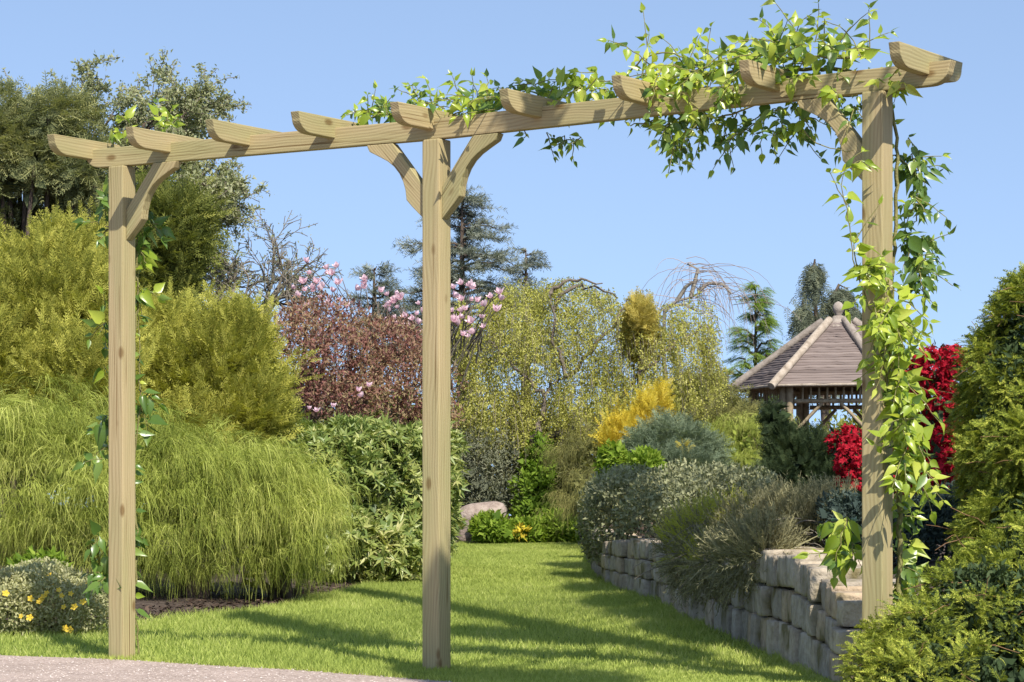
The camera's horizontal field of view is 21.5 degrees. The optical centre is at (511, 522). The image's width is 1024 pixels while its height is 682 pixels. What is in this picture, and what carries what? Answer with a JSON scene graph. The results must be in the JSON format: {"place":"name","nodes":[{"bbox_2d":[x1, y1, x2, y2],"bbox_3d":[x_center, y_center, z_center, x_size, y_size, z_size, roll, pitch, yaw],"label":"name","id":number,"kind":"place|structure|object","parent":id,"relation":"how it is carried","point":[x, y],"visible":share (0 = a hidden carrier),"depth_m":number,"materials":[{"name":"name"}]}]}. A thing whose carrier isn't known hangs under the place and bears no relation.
{"place":"outdoors","nodes":[
{"label":"outdoors","id":0,"kind":"place"},
{"bbox_2d":[0,654,451,681],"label":"gravel path","id":1,"kind":"structure","parent":0,"point":[122,668],"depth_m":11.42,"materials":[{"name":"beige gravel"}]},
{"bbox_2d":[0,541,846,681],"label":"lawn","id":2,"kind":"structure","parent":0,"point":[379,650],"depth_m":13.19,"materials":[{"name":"green plant"}]},
{"bbox_2d":[456,501,506,542],"bbox_3d":[-0.343,0.030,29.604,0.574,0.525,0.455,0,0,0],"label":"boulder","id":3,"kind":"object","parent":2,"relation":"on","point":[469,511],"visible":0.42,"depth_m":29.42,"materials":[{"name":"stone"}]},
{"bbox_2d":[0,512,984,624],"bbox_3d":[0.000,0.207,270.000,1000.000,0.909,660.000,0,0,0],"label":"ground","id":4,"kind":"structure","parent":0,"point":[162,599],"depth_m":17.24,"materials":[{"name":"soil"}]},
{"bbox_2d":[5,544,73,611],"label":"herb clump","id":5,"kind":"object","parent":4,"relation":"on","point":[52,553],"visible":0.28,"depth_m":15.24,"materials":[{"name":"green plant"}]},
{"bbox_2d":[0,556,108,635],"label":"potentilla","id":6,"kind":"object","parent":4,"relation":"on","point":[21,581],"visible":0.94,"depth_m":14.17,"materials":[{"name":"green plant"}]},
{"bbox_2d":[0,71,125,520],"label":"tall conifer","id":7,"kind":"object","parent":4,"relation":"on","point":[34,166],"visible":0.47,"depth_m":31.58,"materials":[{"name":"green plant"}]},
{"bbox_2d":[0,195,167,564],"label":"golden yew","id":8,"kind":"object","parent":4,"relation":"on","point":[53,271],"visible":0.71,"depth_m":20.02,"materials":[{"name":"green plant"}]},
{"bbox_2d":[0,371,176,594],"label":"thread cypress","id":9,"kind":"object","parent":4,"relation":"on","point":[22,440],"visible":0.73,"depth_m":16.90,"materials":[{"name":"green plant"}]},
{"bbox_2d":[0,46,256,509],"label":"pale leaf tree","id":10,"kind":"object","parent":4,"relation":"on","point":[197,104],"visible":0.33,"depth_m":34.43,"materials":[{"name":"leaf"},{"name":"bark"}]},
{"bbox_2d":[90,161,245,524],"bbox_3d":[-3.935,-2.008,30.098,1.868,4.385,1.790,0,0,0],"label":"round conifer","id":11,"kind":"object","parent":4,"relation":"on","point":[191,219],"visible":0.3,"depth_m":29.69,"materials":[{"name":"green plant"}]},
{"bbox_2d":[96,136,274,242],"bbox_3d":[-4.529,-2.646,35.602,2.721,5.500,2.262,0,0,0],"label":"pale leaf tree","id":12,"kind":"object","parent":4,"relation":"on","point":[236,217],"visible":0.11,"depth_m":35.73,"materials":[{"name":"green leaf"},{"name":"bark"}]},
{"bbox_2d":[11,569,360,624],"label":"bark mulch","id":13,"kind":"object","parent":4,"relation":"on","point":[201,605],"visible":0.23,"depth_m":17.09,"materials":[{"name":"brown wood"}]},
{"bbox_2d":[47,398,340,603],"bbox_3d":[-2.123,-0.091,17.279,1.790,1.418,1.924,0,0,43],"label":"thread cypress","id":14,"kind":"object","parent":4,"relation":"on","point":[174,460],"visible":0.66,"depth_m":16.96,"materials":[{"name":"green plant"}]},
{"bbox_2d":[199,239,257,295],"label":"bare tree","id":15,"kind":"object","parent":4,"relation":"on","point":[227,267],"visible":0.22,"depth_m":36.97,"materials":[{"name":"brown plant"}]},
{"bbox_2d":[135,273,323,560],"bbox_3d":[-2.422,-0.781,20.917,1.929,2.364,1.931,0,0,0],"label":"golden yew","id":16,"kind":"object","parent":4,"relation":"on","point":[220,359],"visible":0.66,"depth_m":20.58,"materials":[{"name":"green plant"}]},
{"bbox_2d":[143,433,374,602],"bbox_3d":[-1.680,0.024,17.635,1.619,1.232,1.708,0,0,0],"label":"thread cypress","id":17,"kind":"object","parent":4,"relation":"on","point":[280,587],"visible":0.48,"depth_m":17.29,"materials":[{"name":"green plant"}]},
{"bbox_2d":[200,210,343,313],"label":"bare tree","id":18,"kind":"object","parent":4,"relation":"on","point":[279,265],"visible":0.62,"depth_m":35.93,"materials":[{"name":"grey plant"}]},
{"bbox_2d":[289,350,384,486],"bbox_3d":[-3.198,-1.280,39.748,2.918,2.623,2.890,0,0,-24],"label":"backing bush","id":19,"kind":"object","parent":4,"relation":"on","point":[320,420],"visible":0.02,"depth_m":39.30,"materials":[{"name":"green plant"}]},
{"bbox_2d":[266,289,468,539],"bbox_3d":[-2.110,-1.042,27.131,3.311,2.655,1.891,0,0,20],"label":"purple leaf tree","id":20,"kind":"object","parent":4,"relation":"on","point":[387,354],"visible":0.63,"depth_m":26.85,"materials":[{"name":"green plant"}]},
{"bbox_2d":[275,411,471,583],"bbox_3d":[-1.144,-0.199,21.355,1.653,1.459,3.541,0,0,0],"label":"evergreen shrub","id":21,"kind":"object","parent":4,"relation":"on","point":[385,457],"visible":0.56,"depth_m":20.95,"materials":[{"name":"green plant"}]},
{"bbox_2d":[331,260,415,406],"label":"blue cedar","id":22,"kind":"object","parent":4,"relation":"on","point":[371,272],"visible":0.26,"depth_m":42.95,"materials":[{"name":"green plant"}]},
{"bbox_2d":[254,257,526,506],"bbox_3d":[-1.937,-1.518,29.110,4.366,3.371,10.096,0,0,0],"label":"magnolia","id":23,"kind":"object","parent":4,"relation":"on","point":[470,284],"visible":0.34,"depth_m":32.46,"materials":[{"name":"pink plant"}]},
{"bbox_2d":[321,382,504,498],"bbox_3d":[-1.665,-1.054,39.754,3.141,2.401,2.907,0,0,0],"label":"backing bush","id":24,"kind":"object","parent":4,"relation":"on","point":[381,411],"visible":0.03,"depth_m":39.48,"materials":[{"name":"green plant"}]},
{"bbox_2d":[367,184,560,401],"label":"blue cedar","id":25,"kind":"object","parent":4,"relation":"on","point":[466,249],"visible":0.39,"depth_m":44.89,"materials":[{"name":"green plant"}]},
{"bbox_2d":[467,508,514,543],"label":"border perennial","id":26,"kind":"object","parent":4,"relation":"on","point":[491,526],"visible":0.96,"depth_m":29.09,"materials":[{"name":"green plant"}]},
{"bbox_2d":[458,423,527,517],"bbox_3d":[-0.288,-0.427,30.622,1.169,1.432,1.080,0,0,0],"label":"grey shrub","id":27,"kind":"object","parent":4,"relation":"on","point":[477,485],"visible":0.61,"depth_m":30.43,"materials":[{"name":"grey leaf"},{"name":"bark"}]},
{"bbox_2d":[47,41,962,670],"bbox_3d":[-0.128,-0.415,11.427,4.406,2.731,0.674,0,0,34],"label":"pergola","id":28,"kind":"object","parent":4,"relation":"on","point":[435,193],"visible":0.94,"depth_m":11.59,"materials":[{"name":"brown wood"}]},
{"bbox_2d":[71,98,184,656],"bbox_3d":[-1.785,-0.672,12.583,0.542,2.647,0.322,0,0,0],"label":"climbing vine","id":29,"kind":"object","parent":28,"relation":"attached to","point":[100,430],"visible":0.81,"depth_m":12.57,"materials":[{"name":"green plant"}]},
{"bbox_2d":[341,0,959,611],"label":"climbing vine","id":30,"kind":"object","parent":28,"relation":"attached to","point":[893,324],"visible":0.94,"depth_m":10.44,"materials":[{"name":"green plant"}]},
{"bbox_2d":[476,242,574,468],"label":"blue cedar","id":31,"kind":"object","parent":4,"relation":"on","point":[534,265],"visible":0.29,"depth_m":46.00,"materials":[{"name":"green plant"}]},
{"bbox_2d":[507,514,548,542],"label":"border perennial","id":32,"kind":"object","parent":4,"relation":"on","point":[524,530],"visible":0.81,"depth_m":29.39,"materials":[{"name":"green plant"}]},
{"bbox_2d":[464,390,593,518],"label":"backing bush","id":33,"kind":"object","parent":4,"relation":"on","point":[555,439],"visible":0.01,"depth_m":40.36,"materials":[{"name":"green plant"}]},
{"bbox_2d":[506,429,562,518],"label":"green shrub","id":34,"kind":"object","parent":4,"relation":"on","point":[535,482],"visible":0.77,"depth_m":30.19,"materials":[{"name":"green plant"}]},
{"bbox_2d":[535,508,582,543],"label":"border perennial","id":35,"kind":"object","parent":4,"relation":"on","point":[556,535],"visible":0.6,"depth_m":29.56,"materials":[{"name":"green plant"}]},
{"bbox_2d":[548,440,591,515],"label":"bronze shrub","id":36,"kind":"object","parent":4,"relation":"on","point":[559,487],"visible":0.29,"depth_m":30.34,"materials":[{"name":"brown plant"}]},
{"bbox_2d":[524,419,617,544],"bbox_3d":[0.813,-0.411,28.539,1.465,1.486,3.402,0,0,0],"label":"olive shrub","id":37,"kind":"object","parent":4,"relation":"on","point":[580,457],"visible":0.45,"depth_m":29.41,"materials":[{"name":"green plant"}]},
{"bbox_2d":[451,276,733,468],"bbox_3d":[0.863,-1.296,31.218,3.497,3.137,2.231,0,0,0],"label":"weeping birch","id":38,"kind":"object","parent":4,"relation":"on","point":[497,325],"visible":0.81,"depth_m":30.85,"materials":[{"name":"green plant"}]},
{"bbox_2d":[560,393,630,520],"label":"backing bush","id":39,"kind":"object","parent":4,"relation":"on","point":[590,432],"depth_m":41.56,"materials":[{"name":"green plant"}]},
{"bbox_2d":[591,439,630,529],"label":"fresh shrub","id":40,"kind":"object","parent":4,"relation":"on","point":[613,452],"visible":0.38,"depth_m":24.30,"materials":[{"name":"green plant"}]},
{"bbox_2d":[588,374,680,535],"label":"golden conifer","id":41,"kind":"object","parent":4,"relation":"on","point":[647,402],"visible":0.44,"depth_m":27.93,"materials":[{"name":"yellow plant"}]},
{"bbox_2d":[614,285,663,527],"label":"golden conifer","id":42,"kind":"object","parent":4,"relation":"on","point":[640,315],"visible":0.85,"depth_m":30.77,"materials":[{"name":"yellow plant"}]},
{"bbox_2d":[622,444,667,535],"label":"fresh shrub","id":43,"kind":"object","parent":4,"relation":"on","point":[652,457],"visible":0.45,"depth_m":24.06,"materials":[{"name":"green plant"}]},
{"bbox_2d":[573,457,780,564],"bbox_3d":[1.069,-0.064,19.491,1.065,0.796,3.597,0,0,-10],"label":"cotoneaster mound","id":44,"kind":"object","parent":4,"relation":"on","point":[650,490],"visible":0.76,"depth_m":19.02,"materials":[{"name":"green plant"}]},
{"bbox_2d":[618,406,736,488],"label":"blue juniper","id":45,"kind":"object","parent":4,"relation":"on","point":[664,432],"visible":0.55,"depth_m":25.68,"materials":[{"name":"green plant"}]},
{"bbox_2d":[675,439,694,453],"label":"golden shoot","id":46,"kind":"object","parent":4,"relation":"on","point":[685,444],"visible":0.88,"depth_m":25.38,"materials":[{"name":"yellow plant"}]},
{"bbox_2d":[655,361,767,466],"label":"olive conifer","id":47,"kind":"object","parent":4,"relation":"on","point":[736,402],"visible":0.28,"depth_m":33.18,"materials":[{"name":"green plant"}]},
{"bbox_2d":[622,256,801,381],"bbox_3d":[2.755,-2.361,37.952,2.484,2.788,1.849,0,0,0],"label":"weeping twig tree","id":48,"kind":"object","parent":4,"relation":"on","point":[679,298],"visible":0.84,"depth_m":37.98,"materials":[{"name":"grey plant"}]},
{"bbox_2d":[684,410,799,487],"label":"thread cypress","id":49,"kind":"object","parent":4,"relation":"on","point":[744,458],"visible":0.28,"depth_m":27.85,"materials":[{"name":"green plant"}]},
{"bbox_2d":[633,470,858,616],"bbox_3d":[1.381,0.114,14.635,1.396,0.822,3.814,0,0,0],"label":"trailing broom","id":50,"kind":"object","parent":4,"relation":"on","point":[737,526],"visible":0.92,"depth_m":14.61,"materials":[{"name":"green plant"}]},
{"bbox_2d":[591,529,918,681],"label":"stone wall","id":51,"kind":"structure","parent":4,"relation":"on","point":[803,611],"depth_m":12.56,"materials":[{"name":"grey stone"}]},
{"bbox_2d":[719,281,795,410],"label":"feathery larch","id":52,"kind":"object","parent":4,"relation":"on","point":[757,354],"visible":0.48,"depth_m":39.97,"materials":[{"name":"green plant"}]},
{"bbox_2d":[747,395,838,492],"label":"dwarf conifer","id":53,"kind":"object","parent":4,"relation":"on","point":[791,449],"visible":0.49,"depth_m":23.82,"materials":[{"name":"green plant"}]},
{"bbox_2d":[781,259,861,430],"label":"weeping conifer","id":54,"kind":"object","parent":4,"relation":"on","point":[814,280],"visible":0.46,"depth_m":42.92,"materials":[{"name":"green plant"}]},
{"bbox_2d":[726,301,951,497],"bbox_3d":[4.362,-1.381,36.000,3.009,3.138,2.931,0,0,0],"label":"gazebo","id":55,"kind":"object","parent":4,"relation":"on","point":[818,357],"visible":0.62,"depth_m":35.41,"materials":[{"name":"brown wood"}]},
{"bbox_2d":[823,422,861,491],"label":"azalea","id":56,"kind":"object","parent":4,"relation":"on","point":[844,444],"visible":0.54,"depth_m":21.56,"materials":[{"name":"red plant"}]},
{"bbox_2d":[809,403,950,506],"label":"backing bush","id":57,"kind":"object","parent":4,"relation":"on","point":[841,422],"visible":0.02,"depth_m":41.66,"materials":[{"name":"green plant"}]},
{"bbox_2d":[813,479,976,564],"bbox_3d":[2.037,0.046,13.931,0.816,0.544,1.936,0,0,0],"label":"blue green shrub","id":58,"kind":"object","parent":4,"relation":"on","point":[927,535],"visible":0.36,"depth_m":13.48,"materials":[{"name":"green plant"}]},
{"bbox_2d":[832,503,1023,681],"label":"hemlock shrub","id":59,"kind":"object","parent":4,"relation":"on","point":[937,637],"visible":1,"depth_m":8.98,"materials":[{"name":"green plant"}]},
{"bbox_2d":[893,340,967,501],"bbox_3d":[3.040,-0.587,19.510,0.673,1.513,0.884,0,0,-20],"label":"azalea","id":60,"kind":"object","parent":4,"relation":"on","point":[941,372],"visible":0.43,"depth_m":19.33,"materials":[{"name":"red plant"}]},
{"bbox_2d":[929,262,1023,579],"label":"hemlock hedge","id":61,"kind":"object","parent":4,"relation":"on","point":[988,455],"visible":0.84,"depth_m":12.01,"materials":[{"name":"green plant"}]},
{"bbox_2d":[0,0,1023,514],"label":"sky","id":62,"kind":"structure","parent":0,"point":[610,219],"materials":[{"name":"blue"}]}
]}

